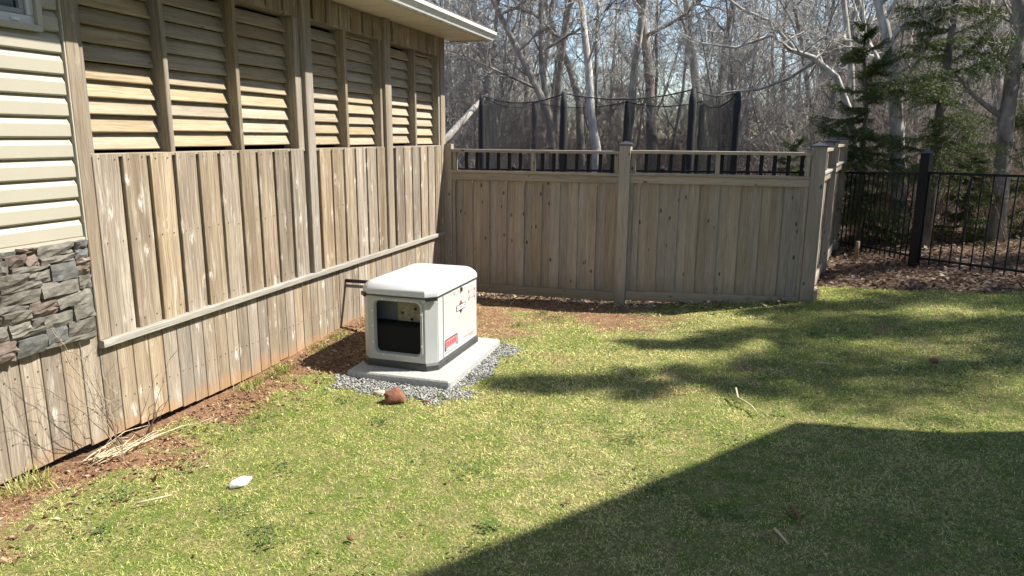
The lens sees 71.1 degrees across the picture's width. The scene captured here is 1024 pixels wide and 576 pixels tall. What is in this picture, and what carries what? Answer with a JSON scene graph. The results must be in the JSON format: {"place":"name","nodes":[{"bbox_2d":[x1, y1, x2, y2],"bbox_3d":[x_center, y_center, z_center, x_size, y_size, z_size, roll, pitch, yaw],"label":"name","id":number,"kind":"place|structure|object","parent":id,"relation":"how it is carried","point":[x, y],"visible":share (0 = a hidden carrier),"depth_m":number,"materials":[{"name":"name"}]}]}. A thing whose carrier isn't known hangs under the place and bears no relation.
{"place":"outdoors","nodes":[
{"label":"outdoors","id":0,"kind":"place"},
{"bbox_2d":[324,343,527,404],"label":"gravel","id":1,"kind":"structure","parent":0,"point":[457,392],"depth_m":5.39,"materials":[{"name":"gravel"}]},
{"bbox_2d":[0,138,1023,575],"bbox_3d":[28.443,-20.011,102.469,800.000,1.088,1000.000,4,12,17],"label":"ground","id":2,"kind":"structure","parent":0,"point":[618,546],"depth_m":3.96,"materials":[{"name":"green plant"}]},
{"bbox_2d":[0,464,62,500],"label":"grass tuft","id":3,"kind":"object","parent":2,"relation":"on","point":[25,485],"visible":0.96,"depth_m":3.56,"materials":[{"name":"plant"}]},
{"bbox_2d":[6,328,126,455],"bbox_3d":[-2.233,0.584,3.696,0.315,0.864,0.681,4,12,17],"label":"dead shrub","id":4,"kind":"object","parent":2,"relation":"on","point":[96,412],"visible":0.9,"depth_m":3.81,"materials":[{"name":"brown plant"}]},
{"bbox_2d":[50,323,130,460],"bbox_3d":[-2.163,0.563,3.686,0.308,0.899,0.279,-10,16,-40],"label":"dead shrub","id":5,"kind":"object","parent":2,"relation":"on","point":[98,397],"visible":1,"depth_m":3.74,"materials":[{"name":"plant"}]},
{"bbox_2d":[78,417,212,466],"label":"dry stems","id":6,"kind":"object","parent":2,"relation":"on","point":[100,456],"visible":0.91,"depth_m":4.04,"materials":[{"name":"plant"}]},
{"bbox_2d":[145,351,176,438],"bbox_3d":[-2.098,0.651,4.358,0.138,0.481,0.296,4,12,17],"label":"dead shrub","id":7,"kind":"object","parent":2,"relation":"on","point":[151,426],"visible":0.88,"depth_m":4.29,"materials":[{"name":"brown plant"}]},
{"bbox_2d":[0,317,364,563],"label":"soil debris","id":8,"kind":"object","parent":2,"relation":"on","point":[31,526],"visible":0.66,"depth_m":3.93,"materials":[{"name":"soil"}]},
{"bbox_2d":[0,319,365,555],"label":"soil clods","id":9,"kind":"object","parent":2,"relation":"on","point":[130,465],"visible":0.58,"depth_m":4.63,"materials":[{"name":"soil"}]},
{"bbox_2d":[229,476,251,488],"bbox_3d":[-1.411,1.008,3.729,0.062,0.057,0.121,9,15,36],"label":"white stone","id":10,"kind":"object","parent":2,"relation":"on","point":[241,481],"visible":1,"depth_m":3.71,"materials":[{"name":"stone"}]},
{"bbox_2d":[0,0,496,483],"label":"house","id":11,"kind":"structure","parent":2,"relation":"on","point":[218,195],"depth_m":4.71,"materials":[{"name":"brown wood"}]},
{"bbox_2d":[0,0,42,31],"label":"window","id":12,"kind":"structure","parent":11,"relation":"in","point":[26,15],"depth_m":3.48,"materials":[{"name":"beige plastic"}]},
{"bbox_2d":[233,375,274,392],"bbox_3d":[-1.866,0.686,5.230,0.239,0.088,0.464,4,12,17],"label":"grass tuft","id":13,"kind":"object","parent":2,"relation":"on","point":[252,386],"visible":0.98,"depth_m":5.21,"materials":[{"name":"plant"}]},
{"bbox_2d":[261,360,303,379],"bbox_3d":[-1.770,0.607,5.532,0.279,0.104,0.476,4,12,17],"label":"grass tuft","id":14,"kind":"object","parent":2,"relation":"on","point":[280,367],"visible":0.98,"depth_m":5.51,"materials":[{"name":"plant"}]},
{"bbox_2d":[306,338,336,353],"bbox_3d":[-1.598,0.479,6.052,0.253,0.081,0.352,4,12,17],"label":"grass tuft","id":15,"kind":"object","parent":2,"relation":"on","point":[322,349],"visible":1,"depth_m":6.04,"materials":[{"name":"plant"}]},
{"bbox_2d":[384,387,405,403],"bbox_3d":[-0.827,0.763,5.065,0.152,0.125,0.120,-1,12,-6],"label":"red rock","id":16,"kind":"object","parent":2,"relation":"on","point":[395,395],"visible":1,"depth_m":5.03,"materials":[{"name":"stone"}]},
{"bbox_2d":[0,296,802,573],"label":"dry thatch","id":17,"kind":"object","parent":2,"relation":"on","point":[487,304],"visible":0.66,"depth_m":6.12,"materials":[{"name":"beige plant"}]},
{"bbox_2d":[347,337,499,388],"bbox_3d":[-0.695,0.601,6.015,0.868,0.108,1.218,4,12,17],"label":"concrete pad","id":18,"kind":"object","parent":2,"relation":"on","point":[453,372],"visible":0.5,"depth_m":5.55,"materials":[{"name":"concrete"}]},
{"bbox_2d":[361,263,477,371],"bbox_3d":[-0.742,0.202,6.001,0.665,0.678,0.998,4,13,18],"label":"generator","id":19,"kind":"object","parent":18,"relation":"on","point":[420,316],"visible":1,"depth_m":5.64,"materials":[{"name":"white metal"}]},
{"bbox_2d":[443,280,476,356],"bbox_3d":[-0.420,0.238,5.953,0.020,0.500,0.706,4,13,18],"label":"side door","id":20,"kind":"structure","parent":19,"relation":"in","point":[459,305],"depth_m":5.91,"materials":[{"name":"white metal"}]},
{"bbox_2d":[445,94,487,142],"bbox_3d":[-1.017,-3.185,14.283,0.534,1.495,3.098,6,13,26],"label":"leaning log","id":21,"kind":"object","parent":2,"relation":"on","point":[449,136],"visible":0.54,"depth_m":13.86,"materials":[{"name":"wood"}]},
{"bbox_2d":[431,0,506,167],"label":"bare tree","id":22,"kind":"object","parent":2,"relation":"on","point":[454,9],"visible":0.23,"depth_m":16.92,"materials":[{"name":"grey plant"}]},
{"bbox_2d":[431,0,512,166],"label":"bare tree","id":23,"kind":"object","parent":2,"relation":"on","point":[450,75],"visible":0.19,"depth_m":17.00,"materials":[{"name":"grey plant"}]},
{"bbox_2d":[452,0,513,166],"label":"bare tree","id":24,"kind":"object","parent":2,"relation":"on","point":[486,10],"visible":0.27,"depth_m":19.92,"materials":[{"name":"grey plant"}]},
{"bbox_2d":[442,0,531,167],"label":"bare tree","id":25,"kind":"object","parent":2,"relation":"on","point":[454,47],"visible":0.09,"depth_m":18.22,"materials":[{"name":"grey plant"}]},
{"bbox_2d":[438,0,536,72],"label":"bare tree","id":26,"kind":"object","parent":2,"relation":"on","point":[495,24],"visible":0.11,"depth_m":19.72,"materials":[{"name":"grey plant"}]},
{"bbox_2d":[441,0,535,167],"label":"bare tree","id":27,"kind":"object","parent":2,"relation":"on","point":[476,97],"visible":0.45,"depth_m":15.99,"materials":[{"name":"grey plant"}]},
{"bbox_2d":[428,0,563,166],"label":"bare tree","id":28,"kind":"object","parent":2,"relation":"on","point":[489,55],"visible":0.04,"depth_m":22.96,"materials":[{"name":"grey plant"}]},
{"bbox_2d":[451,1,554,129],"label":"bare tree","id":29,"kind":"object","parent":2,"relation":"on","point":[512,50],"visible":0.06,"depth_m":25.20,"materials":[{"name":"grey plant"}]},
{"bbox_2d":[444,0,578,171],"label":"bare tree","id":30,"kind":"object","parent":2,"relation":"on","point":[508,31],"visible":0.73,"depth_m":15.93,"materials":[{"name":"grey plant"}]},
{"bbox_2d":[442,0,580,126],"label":"bare tree","id":31,"kind":"object","parent":2,"relation":"on","point":[506,39],"visible":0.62,"depth_m":16.34,"materials":[{"name":"grey plant"}]},
{"bbox_2d":[0,284,1023,575],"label":"grass","id":32,"kind":"structure","parent":2,"relation":"on","point":[718,386],"depth_m":4.36,"materials":[{"name":"green plant"}]},
{"bbox_2d":[444,0,585,168],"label":"bare tree","id":33,"kind":"object","parent":2,"relation":"on","point":[516,58],"visible":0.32,"depth_m":18.37,"materials":[{"name":"grey plant"}]},
{"bbox_2d":[477,11,562,155],"bbox_3d":[-0.016,-7.247,24.624,3.976,7.417,2.399,1,12,2],"label":"bare tree","id":34,"kind":"object","parent":2,"relation":"on","point":[523,84],"visible":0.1,"depth_m":24.73,"materials":[{"name":"grey plant"}]},
{"bbox_2d":[499,0,576,171],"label":"bare tree","id":35,"kind":"object","parent":2,"relation":"on","point":[556,90],"visible":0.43,"depth_m":17.10,"materials":[{"name":"grey plant"}]},
{"bbox_2d":[513,0,567,165],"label":"bare tree","id":36,"kind":"object","parent":2,"relation":"on","point":[527,5],"visible":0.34,"depth_m":21.04,"materials":[{"name":"grey plant"}]},
{"bbox_2d":[497,0,585,121],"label":"bare tree","id":37,"kind":"object","parent":2,"relation":"on","point":[550,57],"visible":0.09,"depth_m":30.46,"materials":[{"name":"grey plant"}]},
{"bbox_2d":[531,1,554,153],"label":"bare tree","id":38,"kind":"object","parent":2,"relation":"on","point":[548,33],"visible":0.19,"depth_m":23.61,"materials":[{"name":"grey plant"}]},
{"bbox_2d":[74,293,1023,575],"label":"lawn weeds","id":39,"kind":"object","parent":2,"relation":"on","point":[260,541],"visible":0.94,"depth_m":4.22,"materials":[{"name":"green plant"}]},
{"bbox_2d":[96,285,1016,575],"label":"stray leaves","id":40,"kind":"object","parent":2,"relation":"on","point":[612,407],"visible":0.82,"depth_m":4.25,"materials":[{"name":"brown plant"}]},
{"bbox_2d":[478,0,652,146],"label":"bare tree","id":41,"kind":"object","parent":2,"relation":"on","point":[544,85],"visible":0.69,"depth_m":16.28,"materials":[{"name":"grey plant"}]},
{"bbox_2d":[544,0,605,171],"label":"bare tree","id":42,"kind":"object","parent":2,"relation":"on","point":[568,70],"visible":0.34,"depth_m":18.93,"materials":[{"name":"grey plant"}]},
{"bbox_2d":[520,0,630,160],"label":"bare tree","id":43,"kind":"object","parent":2,"relation":"on","point":[556,63],"visible":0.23,"depth_m":22.59,"materials":[{"name":"grey plant"}]},
{"bbox_2d":[534,0,643,172],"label":"bare tree","id":44,"kind":"object","parent":2,"relation":"on","point":[596,63],"visible":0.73,"depth_m":16.55,"materials":[{"name":"grey plant"}]},
{"bbox_2d":[553,0,632,172],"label":"bare tree","id":45,"kind":"object","parent":2,"relation":"on","point":[587,53],"visible":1,"depth_m":14.92,"materials":[{"name":"grey plant"}]},
{"bbox_2d":[478,88,741,174],"bbox_3d":[1.867,-2.379,13.719,4.798,2.553,5.001,4,12,17],"label":"trampoline","id":46,"kind":"object","parent":2,"relation":"on","point":[701,123],"visible":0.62,"depth_m":12.12,"materials":[{"name":"fabric"}]},
{"bbox_2d":[548,0,673,168],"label":"bare tree","id":47,"kind":"object","parent":2,"relation":"on","point":[603,63],"visible":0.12,"depth_m":27.11,"materials":[{"name":"grey plant"}]},
{"bbox_2d":[592,13,639,135],"bbox_3d":[4.976,-10.529,35.012,2.929,9.054,4.853,10,15,37],"label":"bare tree","id":48,"kind":"object","parent":2,"relation":"on","point":[611,64],"visible":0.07,"depth_m":34.73,"materials":[{"name":"grey plant"}]},
{"bbox_2d":[586,0,672,167],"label":"bare tree","id":49,"kind":"object","parent":2,"relation":"on","point":[615,49],"visible":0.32,"depth_m":24.04,"materials":[{"name":"grey plant"}]},
{"bbox_2d":[458,164,804,175],"bbox_3d":[1.301,-1.233,11.247,7.181,1.397,0.089,1,12,4],"label":"metal fence","id":50,"kind":"object","parent":2,"relation":"on","point":[662,168],"visible":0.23,"depth_m":11.05,"materials":[{"name":"metal"}]},
{"bbox_2d":[476,292,787,315],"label":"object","id":51,"kind":"object","parent":2,"relation":"on","point":[595,301],"visible":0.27,"depth_m":8.23,"materials":[{"name":"soil"}]},
{"bbox_2d":[590,0,681,105],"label":"bare tree","id":52,"kind":"object","parent":2,"relation":"on","point":[653,43],"visible":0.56,"depth_m":19.25,"materials":[{"name":"grey plant"}]},
{"bbox_2d":[625,0,647,143],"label":"bare tree","id":53,"kind":"object","parent":2,"relation":"on","point":[636,53],"visible":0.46,"depth_m":17.82,"materials":[{"name":"grey plant"}]},
{"bbox_2d":[595,3,678,127],"bbox_3d":[5.196,-9.170,30.136,4.207,8.542,3.473,4,12,16],"label":"bare tree","id":54,"kind":"object","parent":2,"relation":"on","point":[632,52],"visible":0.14,"depth_m":29.89,"materials":[{"name":"grey plant"}]},
{"bbox_2d":[598,2,675,143],"bbox_3d":[4.568,-7.219,25.948,3.565,6.651,2.151,10,15,38],"label":"bare tree","id":55,"kind":"object","parent":2,"relation":"on","point":[623,90],"visible":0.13,"depth_m":25.86,"materials":[{"name":"grey plant"}]},
{"bbox_2d":[571,0,721,165],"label":"bare tree","id":56,"kind":"object","parent":2,"relation":"on","point":[606,55],"visible":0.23,"depth_m":23.56,"materials":[{"name":"grey plant"}]},
{"bbox_2d":[444,136,849,306],"bbox_3d":[2.576,-0.830,8.670,6.263,1.995,2.760,-4,13,-21],"label":"wooden fence","id":57,"kind":"object","parent":2,"relation":"on","point":[622,233],"visible":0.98,"depth_m":8.16,"materials":[{"name":"brown wood"}]},
{"bbox_2d":[616,0,719,169],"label":"bare tree","id":58,"kind":"object","parent":2,"relation":"on","point":[685,68],"visible":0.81,"depth_m":17.25,"materials":[{"name":"grey plant"}]},
{"bbox_2d":[648,0,712,170],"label":"bare tree","id":59,"kind":"object","parent":2,"relation":"on","point":[693,64],"visible":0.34,"depth_m":18.91,"materials":[{"name":"grey plant"}]},
{"bbox_2d":[613,0,748,172],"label":"bare tree","id":60,"kind":"object","parent":2,"relation":"on","point":[648,76],"visible":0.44,"depth_m":17.90,"materials":[{"name":"grey plant"}]},
{"bbox_2d":[664,0,732,167],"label":"bare tree","id":61,"kind":"object","parent":2,"relation":"on","point":[720,27],"visible":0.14,"depth_m":20.82,"materials":[{"name":"grey plant"}]},
{"bbox_2d":[668,0,740,103],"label":"bare tree","id":62,"kind":"object","parent":2,"relation":"on","point":[696,47],"visible":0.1,"depth_m":30.49,"materials":[{"name":"grey plant"}]},
{"bbox_2d":[670,1,770,118],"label":"bare tree","id":63,"kind":"object","parent":2,"relation":"on","point":[719,59],"visible":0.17,"depth_m":23.26,"materials":[{"name":"grey plant"}]},
{"bbox_2d":[682,0,781,141],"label":"bare tree","id":64,"kind":"object","parent":2,"relation":"on","point":[737,55],"visible":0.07,"depth_m":26.76,"materials":[{"name":"grey plant"}]},
{"bbox_2d":[444,4,1023,218],"bbox_3d":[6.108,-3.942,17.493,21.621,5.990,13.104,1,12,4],"label":"brush","id":65,"kind":"object","parent":2,"relation":"on","point":[769,163],"visible":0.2,"depth_m":16.03,"materials":[{"name":"plant"}]},
{"bbox_2d":[645,0,846,173],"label":"bare tree","id":66,"kind":"object","parent":2,"relation":"on","point":[742,16],"visible":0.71,"depth_m":15.47,"materials":[{"name":"grey plant"}]},
{"bbox_2d":[662,0,832,173],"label":"bare tree","id":67,"kind":"object","parent":2,"relation":"on","point":[753,50],"visible":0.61,"depth_m":16.17,"materials":[{"name":"grey plant"}]},
{"bbox_2d":[667,0,829,165],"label":"bare tree","id":68,"kind":"object","parent":2,"relation":"on","point":[700,67],"visible":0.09,"depth_m":26.11,"materials":[{"name":"grey plant"}]},
{"bbox_2d":[476,202,1023,295],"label":"leaf litter","id":69,"kind":"object","parent":2,"relation":"on","point":[984,288],"visible":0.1,"depth_m":8.79,"materials":[{"name":"plant"}]},
{"bbox_2d":[676,0,859,177],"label":"bare tree","id":70,"kind":"object","parent":2,"relation":"on","point":[848,101],"visible":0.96,"depth_m":12.54,"materials":[{"name":"grey plant"}]},
{"bbox_2d":[708,0,837,161],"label":"bare tree","id":71,"kind":"object","parent":2,"relation":"on","point":[777,4],"visible":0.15,"depth_m":23.40,"materials":[{"name":"grey plant"}]},
{"bbox_2d":[709,0,852,122],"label":"bare tree","id":72,"kind":"object","parent":2,"relation":"on","point":[785,23],"visible":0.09,"depth_m":24.50,"materials":[{"name":"grey plant"}]},
{"bbox_2d":[695,0,872,175],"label":"bare tree","id":73,"kind":"object","parent":2,"relation":"on","point":[771,58],"visible":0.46,"depth_m":16.45,"materials":[{"name":"grey plant"}]},
{"bbox_2d":[770,136,807,175],"bbox_3d":[5.210,-1.834,13.548,1.067,2.062,1.190,-8,14,-34],"label":"spruce tree","id":74,"kind":"object","parent":2,"relation":"on","point":[792,147],"visible":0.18,"depth_m":13.39,"materials":[{"name":"green plant"}]},
{"bbox_2d":[714,0,864,147],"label":"bare tree","id":75,"kind":"object","parent":2,"relation":"on","point":[798,31],"visible":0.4,"depth_m":15.70,"materials":[{"name":"grey plant"}]},
{"bbox_2d":[764,0,831,149],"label":"bare tree","id":76,"kind":"object","parent":2,"relation":"on","point":[803,38],"visible":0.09,"depth_m":26.23,"materials":[{"name":"grey plant"}]},
{"bbox_2d":[755,0,866,142],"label":"bare tree","id":77,"kind":"object","parent":2,"relation":"on","point":[852,18],"visible":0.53,"depth_m":16.72,"materials":[{"name":"grey plant"}]},
{"bbox_2d":[766,0,904,158],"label":"bare tree","id":78,"kind":"object","parent":2,"relation":"on","point":[833,3],"visible":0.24,"depth_m":19.06,"materials":[{"name":"grey plant"}]},
{"bbox_2d":[785,0,916,187],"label":"bare tree","id":79,"kind":"object","parent":2,"relation":"on","point":[857,68],"visible":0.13,"depth_m":19.11,"materials":[{"name":"grey plant"}]},
{"bbox_2d":[792,0,916,114],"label":"bare tree","id":80,"kind":"object","parent":2,"relation":"on","point":[857,44],"visible":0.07,"depth_m":21.66,"materials":[{"name":"grey plant"}]},
{"bbox_2d":[783,0,926,106],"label":"bare tree","id":81,"kind":"object","parent":2,"relation":"on","point":[833,25],"visible":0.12,"depth_m":20.82,"materials":[{"name":"grey plant"}]},
{"bbox_2d":[853,241,859,260],"bbox_3d":[4.718,-0.481,9.825,0.070,0.323,0.071,4,12,17],"label":"stump","id":82,"kind":"object","parent":2,"relation":"on","point":[856,253],"visible":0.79,"depth_m":9.80,"materials":[{"name":"wood"}]},
{"bbox_2d":[814,0,924,126],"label":"bare tree","id":83,"kind":"object","parent":2,"relation":"on","point":[863,31],"visible":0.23,"depth_m":18.60,"materials":[{"name":"grey plant"}]},
{"bbox_2d":[821,0,924,178],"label":"bare tree","id":84,"kind":"object","parent":2,"relation":"on","point":[880,55],"visible":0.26,"depth_m":16.93,"materials":[{"name":"grey plant"}]},
{"bbox_2d":[799,20,953,248],"bbox_3d":[5.646,-2.206,11.142,2.351,3.816,2.384,-1,12,-6],"label":"spruce tree","id":85,"kind":"object","parent":2,"relation":"on","point":[854,56],"visible":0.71,"depth_m":11.04,"materials":[{"name":"green plant"}]},
{"bbox_2d":[808,0,947,132],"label":"bare tree","id":86,"kind":"object","parent":2,"relation":"on","point":[866,41],"visible":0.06,"depth_m":22.89,"materials":[{"name":"grey plant"}]},
{"bbox_2d":[838,172,918,259],"bbox_3d":[5.056,-1.047,9.978,0.030,1.198,1.768,0,12,-4],"label":"metal fence","id":87,"kind":"object","parent":2,"relation":"on","point":[853,244],"visible":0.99,"depth_m":9.89,"materials":[{"name":"metal"}]},
{"bbox_2d":[826,0,973,241],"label":"bare tree","id":88,"kind":"object","parent":2,"relation":"on","point":[896,127],"visible":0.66,"depth_m":11.43,"materials":[{"name":"grey plant"}]},
{"bbox_2d":[902,0,915,131],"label":"bare tree","id":89,"kind":"object","parent":2,"relation":"on","point":[908,36],"visible":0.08,"depth_m":18.61,"materials":[{"name":"grey plant"}]},
{"bbox_2d":[799,78,1023,250],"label":"brush","id":90,"kind":"object","parent":2,"relation":"on","point":[941,200],"visible":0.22,"depth_m":11.34,"materials":[{"name":"brown plant"}]},
{"bbox_2d":[890,0,938,155],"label":"bare tree","id":91,"kind":"object","parent":2,"relation":"on","point":[922,63],"visible":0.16,"depth_m":17.18,"materials":[{"name":"grey plant"}]},
{"bbox_2d":[813,0,1023,149],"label":"spruce tree","id":92,"kind":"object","parent":2,"relation":"on","point":[970,64],"depth_m":34.83,"materials":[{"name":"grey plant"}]},
{"bbox_2d":[850,0,1023,249],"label":"spruce tree","id":93,"kind":"object","parent":2,"relation":"on","point":[940,90],"visible":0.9,"depth_m":10.28,"materials":[{"name":"green plant"}]},
{"bbox_2d":[869,0,1022,158],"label":"bare tree","id":94,"kind":"object","parent":2,"relation":"on","point":[933,83],"visible":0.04,"depth_m":19.05,"materials":[{"name":"grey plant"}]},
{"bbox_2d":[891,0,1009,192],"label":"bare tree","id":95,"kind":"object","parent":2,"relation":"on","point":[957,67],"visible":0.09,"depth_m":17.41,"materials":[{"name":"grey plant"}]},
{"bbox_2d":[899,0,1009,205],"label":"bare tree","id":96,"kind":"object","parent":2,"relation":"on","point":[920,2],"visible":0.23,"depth_m":15.44,"materials":[{"name":"grey plant"}]},
{"bbox_2d":[903,0,1009,192],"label":"bare tree","id":97,"kind":"object","parent":2,"relation":"on","point":[969,79],"visible":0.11,"depth_m":16.20,"materials":[{"name":"grey plant"}]},
{"bbox_2d":[903,0,1023,242],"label":"bare tree","id":98,"kind":"object","parent":2,"relation":"on","point":[1008,106],"visible":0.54,"depth_m":10.92,"materials":[{"name":"grey plant"}]},
{"bbox_2d":[907,149,1023,275],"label":"metal fence","id":99,"kind":"object","parent":2,"relation":"on","point":[921,199],"visible":0.96,"depth_m":8.82,"materials":[{"name":"metal"}]},
{"bbox_2d":[932,136,1009,245],"bbox_3d":[6.911,-1.249,10.980,1.218,2.184,1.240,0,12,0],"label":"spruce tree","id":100,"kind":"object","parent":2,"relation":"on","point":[972,206],"visible":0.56,"depth_m":10.87,"materials":[{"name":"green plant"}]},
{"bbox_2d":[932,0,1023,156],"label":"bare tree","id":101,"kind":"object","parent":2,"relation":"on","point":[981,88],"visible":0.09,"depth_m":17.22,"materials":[{"name":"grey plant"}]},
{"bbox_2d":[945,1,1018,148],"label":"bare tree","id":102,"kind":"object","parent":2,"relation":"on","point":[975,84],"visible":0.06,"depth_m":20.69,"materials":[{"name":"grey plant"}]},
{"bbox_2d":[957,0,1012,179],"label":"bare tree","id":103,"kind":"object","parent":2,"relation":"on","point":[992,24],"visible":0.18,"depth_m":15.93,"materials":[{"name":"grey plant"}]},
{"bbox_2d":[952,61,1023,237],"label":"spruce tree","id":104,"kind":"object","parent":2,"relation":"on","point":[1012,186],"visible":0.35,"depth_m":11.49,"materials":[{"name":"green plant"}]},
{"bbox_2d":[955,0,1023,159],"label":"bare tree","id":105,"kind":"object","parent":2,"relation":"on","point":[1001,47],"visible":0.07,"depth_m":18.29,"materials":[{"name":"grey plant"}]},
{"bbox_2d":[1002,0,1023,204],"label":"bare tree","id":106,"kind":"object","parent":2,"relation":"on","point":[1021,95],"visible":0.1,"depth_m":16.20,"materials":[{"name":"grey plant"}]},
{"bbox_2d":[437,0,886,138],"label":"sky","id":107,"kind":"structure","parent":0,"point":[577,26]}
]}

